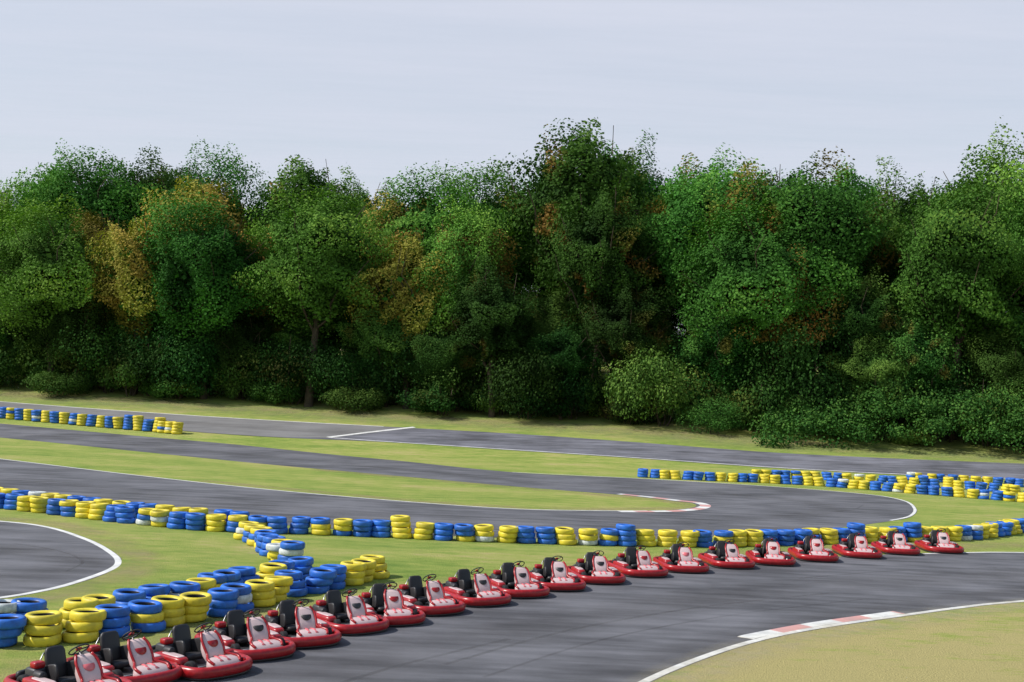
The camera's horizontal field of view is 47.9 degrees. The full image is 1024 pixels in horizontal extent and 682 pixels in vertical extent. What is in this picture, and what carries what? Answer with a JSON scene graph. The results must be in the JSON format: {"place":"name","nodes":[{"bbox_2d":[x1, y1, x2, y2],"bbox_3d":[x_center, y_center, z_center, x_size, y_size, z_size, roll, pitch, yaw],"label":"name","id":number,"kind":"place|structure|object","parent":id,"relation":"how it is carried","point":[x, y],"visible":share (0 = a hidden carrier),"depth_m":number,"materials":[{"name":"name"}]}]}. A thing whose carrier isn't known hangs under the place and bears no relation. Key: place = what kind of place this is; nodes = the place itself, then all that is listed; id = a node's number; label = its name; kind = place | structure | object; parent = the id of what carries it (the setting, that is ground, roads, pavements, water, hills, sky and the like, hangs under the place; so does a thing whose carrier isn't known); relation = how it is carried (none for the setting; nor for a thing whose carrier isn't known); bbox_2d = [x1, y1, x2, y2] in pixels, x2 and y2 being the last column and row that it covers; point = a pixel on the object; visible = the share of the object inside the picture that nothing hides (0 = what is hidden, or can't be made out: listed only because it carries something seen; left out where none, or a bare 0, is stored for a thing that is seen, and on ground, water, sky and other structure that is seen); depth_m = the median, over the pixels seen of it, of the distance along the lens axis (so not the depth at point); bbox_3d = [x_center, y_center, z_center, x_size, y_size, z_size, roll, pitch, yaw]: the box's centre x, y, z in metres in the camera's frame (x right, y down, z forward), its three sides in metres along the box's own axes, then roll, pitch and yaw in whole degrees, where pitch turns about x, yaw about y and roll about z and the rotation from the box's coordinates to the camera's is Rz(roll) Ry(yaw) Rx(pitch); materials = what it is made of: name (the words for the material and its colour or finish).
{"place":"outdoors","nodes":[
{"label":"outdoors","id":0,"kind":"place"},
{"bbox_2d":[0,522,121,598],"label":"race track","id":1,"kind":"structure","parent":0,"point":[34,558],"depth_m":29.60,"materials":[{"name":"grey asphalt"}]},
{"bbox_2d":[0,402,404,437],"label":"race track","id":2,"kind":"structure","parent":0,"point":[249,427],"depth_m":91.98,"materials":[{"name":"grey asphalt"}]},
{"bbox_2d":[0,424,916,539],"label":"hairpin track","id":3,"kind":"structure","parent":0,"point":[738,506],"depth_m":52.19,"materials":[{"name":"grey asphalt"}]},
{"bbox_2d":[0,0,1023,332],"bbox_3d":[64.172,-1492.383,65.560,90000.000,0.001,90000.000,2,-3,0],"label":"sky","id":4,"kind":"structure","parent":0,"point":[372,94],"depth_m":5594.16,"materials":[{"name":"white"}]},
{"bbox_2d":[0,355,1023,681],"bbox_3d":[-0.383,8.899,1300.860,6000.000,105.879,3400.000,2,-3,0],"label":"ground grass","id":5,"kind":"structure","parent":0,"point":[974,645],"depth_m":51.50,"materials":[{"name":"green plant"}]},
{"bbox_2d":[0,327,85,382],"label":"shrub","id":6,"kind":"object","parent":5,"relation":"on","point":[31,353],"visible":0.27,"depth_m":107.72,"materials":[{"name":"green plant"}]},
{"bbox_2d":[20,369,103,396],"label":"bush","id":7,"kind":"object","parent":5,"relation":"on","point":[48,381],"visible":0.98,"depth_m":104.02,"materials":[{"name":"green plant"}]},
{"bbox_2d":[0,191,131,391],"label":"tree","id":8,"kind":"object","parent":5,"relation":"on","point":[30,264],"visible":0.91,"depth_m":104.92,"materials":[{"name":"green plant"}]},
{"bbox_2d":[31,284,122,384],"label":"young tree","id":9,"kind":"object","parent":5,"relation":"on","point":[93,318],"visible":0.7,"depth_m":105.56,"materials":[{"name":"green plant"}]},
{"bbox_2d":[0,407,165,431],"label":"tyre wall","id":10,"kind":"structure","parent":5,"relation":"on","point":[133,422],"depth_m":89.34,"materials":[{"name":"rubber"}]},
{"bbox_2d":[0,138,174,261],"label":"tree","id":11,"kind":"object","parent":5,"relation":"on","point":[88,199],"visible":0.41,"depth_m":118.90,"materials":[{"name":"green plant"}]},
{"bbox_2d":[52,319,153,393],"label":"shrub","id":12,"kind":"object","parent":5,"relation":"on","point":[96,364],"visible":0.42,"depth_m":105.58,"materials":[{"name":"green plant"}]},
{"bbox_2d":[0,487,249,525],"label":"tyre wall","id":13,"kind":"structure","parent":5,"relation":"on","point":[171,508],"depth_m":38.89,"materials":[{"name":"blue paint"}]},
{"bbox_2d":[96,339,158,396],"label":"shrub","id":14,"kind":"object","parent":5,"relation":"on","point":[122,377],"visible":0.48,"depth_m":105.30,"materials":[{"name":"green plant"}]},
{"bbox_2d":[81,216,183,394],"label":"autumn tree","id":15,"kind":"object","parent":5,"relation":"on","point":[130,275],"visible":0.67,"depth_m":104.78,"materials":[{"name":"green plant"}]},
{"bbox_2d":[97,145,200,230],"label":"tree","id":16,"kind":"object","parent":5,"relation":"on","point":[157,179],"visible":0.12,"depth_m":126.33,"materials":[{"name":"green plant"}]},
{"bbox_2d":[99,334,204,396],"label":"shrub","id":17,"kind":"object","parent":5,"relation":"on","point":[122,358],"visible":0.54,"depth_m":103.52,"materials":[{"name":"green plant"}]},
{"bbox_2d":[0,556,313,629],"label":"tyre wall","id":18,"kind":"structure","parent":5,"relation":"on","point":[204,582],"depth_m":23.78,"materials":[{"name":"blue paint"}]},
{"bbox_2d":[111,320,230,398],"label":"shrub","id":19,"kind":"object","parent":5,"relation":"on","point":[185,371],"visible":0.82,"depth_m":102.56,"materials":[{"name":"green plant"}]},
{"bbox_2d":[0,554,389,647],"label":"tire barrier","id":20,"kind":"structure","parent":5,"relation":"on","point":[157,613],"depth_m":22.54,"materials":[{"name":"yellow rubber"}]},
{"bbox_2d":[140,173,255,298],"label":"autumn tree","id":21,"kind":"object","parent":5,"relation":"on","point":[194,190],"visible":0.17,"depth_m":107.89,"materials":[{"name":"green plant"}]},
{"bbox_2d":[126,135,270,243],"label":"tree","id":22,"kind":"object","parent":5,"relation":"on","point":[229,168],"visible":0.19,"depth_m":115.36,"materials":[{"name":"green plant"}]},
{"bbox_2d":[128,188,292,398],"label":"tree","id":23,"kind":"object","parent":5,"relation":"on","point":[227,255],"visible":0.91,"depth_m":102.34,"materials":[{"name":"green plant"}]},
{"bbox_2d":[207,358,264,399],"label":"shrub","id":24,"kind":"object","parent":5,"relation":"on","point":[232,386],"visible":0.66,"depth_m":103.92,"materials":[{"name":"green plant"}]},
{"bbox_2d":[204,310,289,398],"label":"young tree","id":25,"kind":"object","parent":5,"relation":"on","point":[244,337],"visible":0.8,"depth_m":103.86,"materials":[{"name":"green plant"}]},
{"bbox_2d":[233,521,304,559],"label":"tyre wall","id":26,"kind":"structure","parent":5,"relation":"on","point":[268,542],"depth_m":31.72,"materials":[{"name":"blue rubber"}]},
{"bbox_2d":[232,331,305,399],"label":"shrub","id":27,"kind":"object","parent":5,"relation":"on","point":[261,366],"visible":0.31,"depth_m":102.90,"materials":[{"name":"green plant"}]},
{"bbox_2d":[251,331,345,404],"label":"shrub","id":28,"kind":"object","parent":5,"relation":"on","point":[292,375],"visible":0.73,"depth_m":101.32,"materials":[{"name":"green plant"}]},
{"bbox_2d":[244,154,372,319],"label":"tree","id":29,"kind":"object","parent":5,"relation":"on","point":[301,179],"visible":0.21,"depth_m":115.01,"materials":[{"name":"green plant"}]},
{"bbox_2d":[227,181,401,406],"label":"tree","id":30,"kind":"object","parent":5,"relation":"on","point":[324,241],"visible":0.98,"depth_m":100.80,"materials":[{"name":"green plant"}]},
{"bbox_2d":[291,339,362,403],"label":"shrub","id":31,"kind":"object","parent":5,"relation":"on","point":[318,390],"visible":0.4,"depth_m":101.63,"materials":[{"name":"green plant"}]},
{"bbox_2d":[311,348,401,404],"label":"shrub","id":32,"kind":"object","parent":5,"relation":"on","point":[342,378],"visible":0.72,"depth_m":101.02,"materials":[{"name":"green plant"}]},
{"bbox_2d":[318,384,397,412],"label":"bush","id":33,"kind":"object","parent":5,"relation":"on","point":[347,398],"visible":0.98,"depth_m":98.92,"materials":[{"name":"green plant"}]},
{"bbox_2d":[336,292,431,406],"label":"young tree","id":34,"kind":"object","parent":5,"relation":"on","point":[375,340],"visible":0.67,"depth_m":101.16,"materials":[{"name":"green plant"}]},
{"bbox_2d":[354,189,443,297],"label":"autumn tree","id":35,"kind":"object","parent":5,"relation":"on","point":[396,211],"visible":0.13,"depth_m":106.44,"materials":[{"name":"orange plant"}]},
{"bbox_2d":[344,235,459,408],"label":"autumn tree","id":36,"kind":"object","parent":5,"relation":"on","point":[399,273],"visible":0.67,"depth_m":101.03,"materials":[{"name":"green plant"}]},
{"bbox_2d":[2,391,831,446],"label":"dry grass","id":37,"kind":"structure","parent":5,"relation":"on","point":[368,415],"depth_m":97.52,"materials":[{"name":"yellow"}]},
{"bbox_2d":[363,306,485,402],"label":"shrub","id":38,"kind":"object","parent":5,"relation":"on","point":[396,371],"visible":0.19,"depth_m":100.28,"materials":[{"name":"green plant"}]},
{"bbox_2d":[347,163,515,389],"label":"tree","id":39,"kind":"object","parent":5,"relation":"on","point":[420,218],"visible":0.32,"depth_m":108.16,"materials":[{"name":"green plant"}]},
{"bbox_2d":[396,378,480,414],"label":"bush","id":40,"kind":"object","parent":5,"relation":"on","point":[424,402],"visible":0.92,"depth_m":97.86,"materials":[{"name":"green plant"}]},
{"bbox_2d":[397,323,482,412],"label":"young tree","id":41,"kind":"object","parent":5,"relation":"on","point":[423,360],"visible":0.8,"depth_m":99.07,"materials":[{"name":"green plant"}]},
{"bbox_2d":[389,192,510,348],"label":"tree","id":42,"kind":"object","parent":5,"relation":"on","point":[457,262],"visible":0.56,"depth_m":101.38,"materials":[{"name":"green plant"}]},
{"bbox_2d":[415,214,529,404],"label":"autumn tree","id":43,"kind":"object","parent":5,"relation":"on","point":[488,252],"visible":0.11,"depth_m":103.81,"materials":[{"name":"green plant"}]},
{"bbox_2d":[433,255,551,417],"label":"young tree","id":44,"kind":"object","parent":5,"relation":"on","point":[489,306],"visible":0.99,"depth_m":97.67,"materials":[{"name":"green plant"}]},
{"bbox_2d":[430,155,576,299],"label":"tree","id":45,"kind":"object","parent":5,"relation":"on","point":[523,278],"visible":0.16,"depth_m":116.82,"materials":[{"name":"green plant"}]},
{"bbox_2d":[0,493,1023,547],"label":"tire barrier","id":46,"kind":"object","parent":5,"relation":"on","point":[621,534],"depth_m":37.02,"materials":[{"name":"blue rubber"}]},
{"bbox_2d":[485,340,574,418],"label":"shrub","id":47,"kind":"object","parent":5,"relation":"on","point":[518,381],"visible":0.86,"depth_m":95.93,"materials":[{"name":"green plant"}]},
{"bbox_2d":[521,282,600,371],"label":"young tree","id":48,"kind":"object","parent":5,"relation":"on","point":[551,319],"visible":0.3,"depth_m":103.46,"materials":[{"name":"green plant"}]},
{"bbox_2d":[520,319,606,419],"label":"young tree","id":49,"kind":"object","parent":5,"relation":"on","point":[569,352],"visible":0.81,"depth_m":97.08,"materials":[{"name":"green plant"}]},
{"bbox_2d":[484,117,657,328],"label":"tree","id":50,"kind":"object","parent":5,"relation":"on","point":[565,183],"visible":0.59,"depth_m":106.50,"materials":[{"name":"green plant"}]},
{"bbox_2d":[539,371,611,419],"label":"shrub","id":51,"kind":"object","parent":5,"relation":"on","point":[573,403],"visible":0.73,"depth_m":97.03,"materials":[{"name":"green plant"}]},
{"bbox_2d":[528,173,670,413],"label":"tree","id":52,"kind":"object","parent":5,"relation":"on","point":[618,260],"visible":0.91,"depth_m":100.41,"materials":[{"name":"green plant"}]},
{"bbox_2d":[567,274,683,419],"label":"young tree","id":53,"kind":"object","parent":5,"relation":"on","point":[609,337],"visible":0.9,"depth_m":97.60,"materials":[{"name":"green plant"}]},
{"bbox_2d":[588,130,673,382],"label":"tree","id":54,"kind":"object","parent":5,"relation":"on","point":[649,190],"visible":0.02,"depth_m":115.79,"materials":[{"name":"green plant"}]},
{"bbox_2d":[611,312,691,418],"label":"young tree","id":55,"kind":"object","parent":5,"relation":"on","point":[670,345],"visible":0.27,"depth_m":98.28,"materials":[{"name":"green plant"}]},
{"bbox_2d":[602,342,715,425],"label":"shrub","id":56,"kind":"object","parent":5,"relation":"on","point":[638,394],"visible":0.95,"depth_m":94.36,"materials":[{"name":"green plant"}]},
{"bbox_2d":[634,152,771,334],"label":"tree","id":57,"kind":"object","parent":5,"relation":"on","point":[677,217],"visible":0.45,"depth_m":103.73,"materials":[{"name":"green plant"}]},
{"bbox_2d":[644,142,775,315],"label":"tree","id":58,"kind":"object","parent":5,"relation":"on","point":[717,168],"visible":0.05,"depth_m":113.01,"materials":[{"name":"green plant"}]},
{"bbox_2d":[669,393,751,433],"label":"bush","id":59,"kind":"object","parent":5,"relation":"on","point":[723,420],"visible":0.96,"depth_m":92.52,"materials":[{"name":"green plant"}]},
{"bbox_2d":[674,290,775,426],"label":"young tree","id":60,"kind":"object","parent":5,"relation":"on","point":[716,349],"visible":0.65,"depth_m":94.59,"materials":[{"name":"green plant"}]},
{"bbox_2d":[652,158,817,307],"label":"autumn tree","id":61,"kind":"object","parent":5,"relation":"on","point":[739,186],"visible":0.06,"depth_m":102.89,"materials":[{"name":"green plant"}]},
{"bbox_2d":[720,368,809,433],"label":"shrub","id":62,"kind":"object","parent":5,"relation":"on","point":[744,399],"visible":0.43,"depth_m":93.45,"materials":[{"name":"green plant"}]},
{"bbox_2d":[669,183,863,429],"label":"tree","id":63,"kind":"object","parent":5,"relation":"on","point":[760,268],"visible":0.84,"depth_m":93.62,"materials":[{"name":"green plant"}]},
{"bbox_2d":[725,244,847,407],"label":"autumn tree","id":64,"kind":"object","parent":5,"relation":"on","point":[799,321],"visible":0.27,"depth_m":93.86,"materials":[{"name":"green plant"}]},
{"bbox_2d":[712,302,866,434],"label":"shrub","id":65,"kind":"object","parent":5,"relation":"on","point":[801,380],"visible":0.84,"depth_m":91.75,"materials":[{"name":"green plant"}]},
{"bbox_2d":[695,146,905,387],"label":"tree","id":66,"kind":"object","parent":5,"relation":"on","point":[827,213],"visible":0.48,"depth_m":97.31,"materials":[{"name":"green plant"}]},
{"bbox_2d":[803,275,916,434],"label":"young tree","id":67,"kind":"object","parent":5,"relation":"on","point":[877,317],"visible":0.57,"depth_m":93.05,"materials":[{"name":"green plant"}]},
{"bbox_2d":[822,332,922,437],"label":"young tree","id":68,"kind":"object","parent":5,"relation":"on","point":[874,361],"visible":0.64,"depth_m":90.96,"materials":[{"name":"green plant"}]},
{"bbox_2d":[747,376,1023,452],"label":"bramble hedge","id":69,"kind":"object","parent":5,"relation":"on","point":[832,420],"visible":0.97,"depth_m":87.78,"materials":[{"name":"green plant"}]},
{"bbox_2d":[834,311,981,430],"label":"shrub","id":70,"kind":"object","parent":5,"relation":"on","point":[922,353],"visible":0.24,"depth_m":90.72,"materials":[{"name":"green plant"}]},
{"bbox_2d":[842,155,981,320],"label":"tree","id":71,"kind":"object","parent":5,"relation":"on","point":[901,205],"visible":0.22,"depth_m":102.53,"materials":[{"name":"green plant"}]},
{"bbox_2d":[887,318,956,430],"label":"young tree","id":72,"kind":"object","parent":5,"relation":"on","point":[913,348],"visible":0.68,"depth_m":90.59,"materials":[{"name":"green plant"}]},
{"bbox_2d":[879,175,1023,439],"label":"tree","id":73,"kind":"object","parent":5,"relation":"on","point":[949,269],"visible":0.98,"depth_m":91.31,"materials":[{"name":"green plant"}]},
{"bbox_2d":[900,339,1016,442],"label":"shrub","id":74,"kind":"object","parent":5,"relation":"on","point":[956,391],"visible":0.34,"depth_m":90.47,"materials":[{"name":"green plant"}]},
{"bbox_2d":[930,115,1023,313],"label":"tree","id":75,"kind":"object","parent":5,"relation":"on","point":[979,173],"visible":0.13,"depth_m":109.43,"materials":[{"name":"green plant"}]},
{"bbox_2d":[946,379,1023,446],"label":"shrub","id":76,"kind":"object","parent":5,"relation":"on","point":[1000,410],"visible":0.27,"depth_m":88.58,"materials":[{"name":"green plant"}]},
{"bbox_2d":[960,321,1023,443],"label":"young tree","id":77,"kind":"object","parent":5,"relation":"on","point":[1014,371],"visible":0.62,"depth_m":90.54,"materials":[{"name":"green plant"}]},
{"bbox_2d":[986,158,1023,303],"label":"tree","id":78,"kind":"object","parent":5,"relation":"on","point":[1008,182],"visible":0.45,"depth_m":97.19,"materials":[{"name":"green plant"}]},
{"bbox_2d":[175,552,1023,681],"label":"road","id":79,"kind":"structure","parent":0,"point":[632,629],"depth_m":24.70,"materials":[{"name":"grey asphalt"}]},
{"bbox_2d":[3,643,131,681],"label":"kart","id":80,"kind":"object","parent":79,"relation":"on","point":[55,665],"visible":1,"depth_m":17.14,"materials":[{"name":"red plastic"}]},
{"bbox_2d":[66,629,181,681],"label":"kart","id":81,"kind":"object","parent":79,"relation":"on","point":[136,660],"visible":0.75,"depth_m":18.17,"materials":[{"name":"red plastic"}]},
{"bbox_2d":[152,622,252,680],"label":"kart","id":82,"kind":"object","parent":79,"relation":"on","point":[206,656],"visible":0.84,"depth_m":18.81,"materials":[{"name":"red plastic"}]},
{"bbox_2d":[194,608,295,661],"bbox_3d":[-4.714,5.106,20.475,1.354,0.790,1.903,5,-3,-40],"label":"kart","id":83,"kind":"object","parent":79,"relation":"on","point":[256,639],"visible":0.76,"depth_m":20.16,"materials":[{"name":"red plastic"}]},
{"bbox_2d":[265,599,341,648],"bbox_3d":[-4.039,5.185,21.617,1.354,0.790,1.903,4,-3,-34],"label":"kart","id":84,"kind":"object","parent":79,"relation":"on","point":[301,627],"visible":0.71,"depth_m":21.25,"materials":[{"name":"red plastic"}]},
{"bbox_2d":[312,588,389,634],"bbox_3d":[-3.322,5.273,22.910,1.354,0.790,1.903,5,-3,-40],"label":"kart","id":85,"kind":"object","parent":79,"relation":"on","point":[352,615],"visible":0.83,"depth_m":22.55,"materials":[{"name":"red plastic"}]},
{"bbox_2d":[361,582,425,626],"bbox_3d":[-2.597,5.346,23.866,1.354,0.790,1.903,4,-3,-26],"label":"kart","id":86,"kind":"object","parent":79,"relation":"on","point":[393,607],"visible":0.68,"depth_m":23.48,"materials":[{"name":"red plastic"}]},
{"bbox_2d":[396,574,465,615],"bbox_3d":[-1.890,5.431,25.110,1.354,0.790,1.903,4,-3,-35],"label":"kart","id":87,"kind":"object","parent":79,"relation":"on","point":[431,598],"visible":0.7,"depth_m":24.73,"materials":[{"name":"red plastic"}]},
{"bbox_2d":[442,567,511,606],"bbox_3d":[-0.887,5.529,26.344,1.354,0.790,1.903,4,-3,-32],"label":"kart","id":88,"kind":"object","parent":79,"relation":"on","point":[479,590],"visible":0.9,"depth_m":25.94,"materials":[{"name":"red plastic"}]},
{"bbox_2d":[489,561,549,598],"bbox_3d":[0.080,5.626,27.622,1.354,0.790,1.903,3,-3,-22],"label":"kart","id":89,"kind":"object","parent":79,"relation":"on","point":[514,582],"visible":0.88,"depth_m":27.20,"materials":[{"name":"red plastic"}]},
{"bbox_2d":[530,556,585,591],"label":"kart","id":90,"kind":"object","parent":79,"relation":"on","point":[554,574],"visible":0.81,"depth_m":28.35,"materials":[{"name":"red plastic"}]},
{"bbox_2d":[567,550,625,584],"bbox_3d":[2.194,5.825,30.080,1.354,0.790,1.903,3,-3,-11],"label":"kart","id":91,"kind":"object","parent":79,"relation":"on","point":[595,568],"visible":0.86,"depth_m":29.62,"materials":[{"name":"red plastic"}]},
{"bbox_2d":[608,545,667,577],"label":"kart","id":92,"kind":"object","parent":79,"relation":"on","point":[635,562],"visible":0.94,"depth_m":31.05,"materials":[{"name":"red plastic"}]},
{"bbox_2d":[653,542,708,573],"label":"kart","id":93,"kind":"object","parent":79,"relation":"on","point":[680,558],"visible":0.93,"depth_m":32.12,"materials":[{"name":"red plastic"}]},
{"bbox_2d":[698,539,754,568],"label":"kart","id":94,"kind":"object","parent":79,"relation":"on","point":[723,554],"visible":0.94,"depth_m":33.34,"materials":[{"name":"red plastic"}]},
{"bbox_2d":[745,537,795,565],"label":"kart","id":95,"kind":"object","parent":79,"relation":"on","point":[769,553],"visible":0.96,"depth_m":34.27,"materials":[{"name":"red plastic"}]},
{"bbox_2d":[787,534,838,561],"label":"kart","id":96,"kind":"object","parent":79,"relation":"on","point":[812,549],"visible":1,"depth_m":35.52,"materials":[{"name":"red plastic"}]},
{"bbox_2d":[738,611,904,638],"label":"road kerb","id":97,"kind":"structure","parent":79,"relation":"on","point":[800,626],"depth_m":25.15,"materials":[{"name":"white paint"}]},
{"bbox_2d":[639,600,1023,681],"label":"track edge line","id":98,"kind":"structure","parent":79,"relation":"on","point":[669,670],"depth_m":23.66,"materials":[{"name":"white paint"}]},
{"bbox_2d":[832,532,882,558],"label":"kart","id":99,"kind":"object","parent":79,"relation":"on","point":[856,546],"visible":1,"depth_m":36.76,"materials":[{"name":"red plastic"}]},
{"bbox_2d":[190,428,1023,478],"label":"track road","id":100,"kind":"structure","parent":0,"point":[538,443],"depth_m":83.81,"materials":[{"name":"grey asphalt"}]},
{"bbox_2d":[637,468,1023,501],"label":"tyre wall","id":101,"kind":"structure","parent":0,"point":[1000,495],"depth_m":67.67,"materials":[{"name":"blue rubber"}]},
{"bbox_2d":[751,469,1023,493],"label":"tyre wall","id":102,"kind":"structure","parent":0,"point":[947,481],"depth_m":72.00,"materials":[{"name":"blue paint"}]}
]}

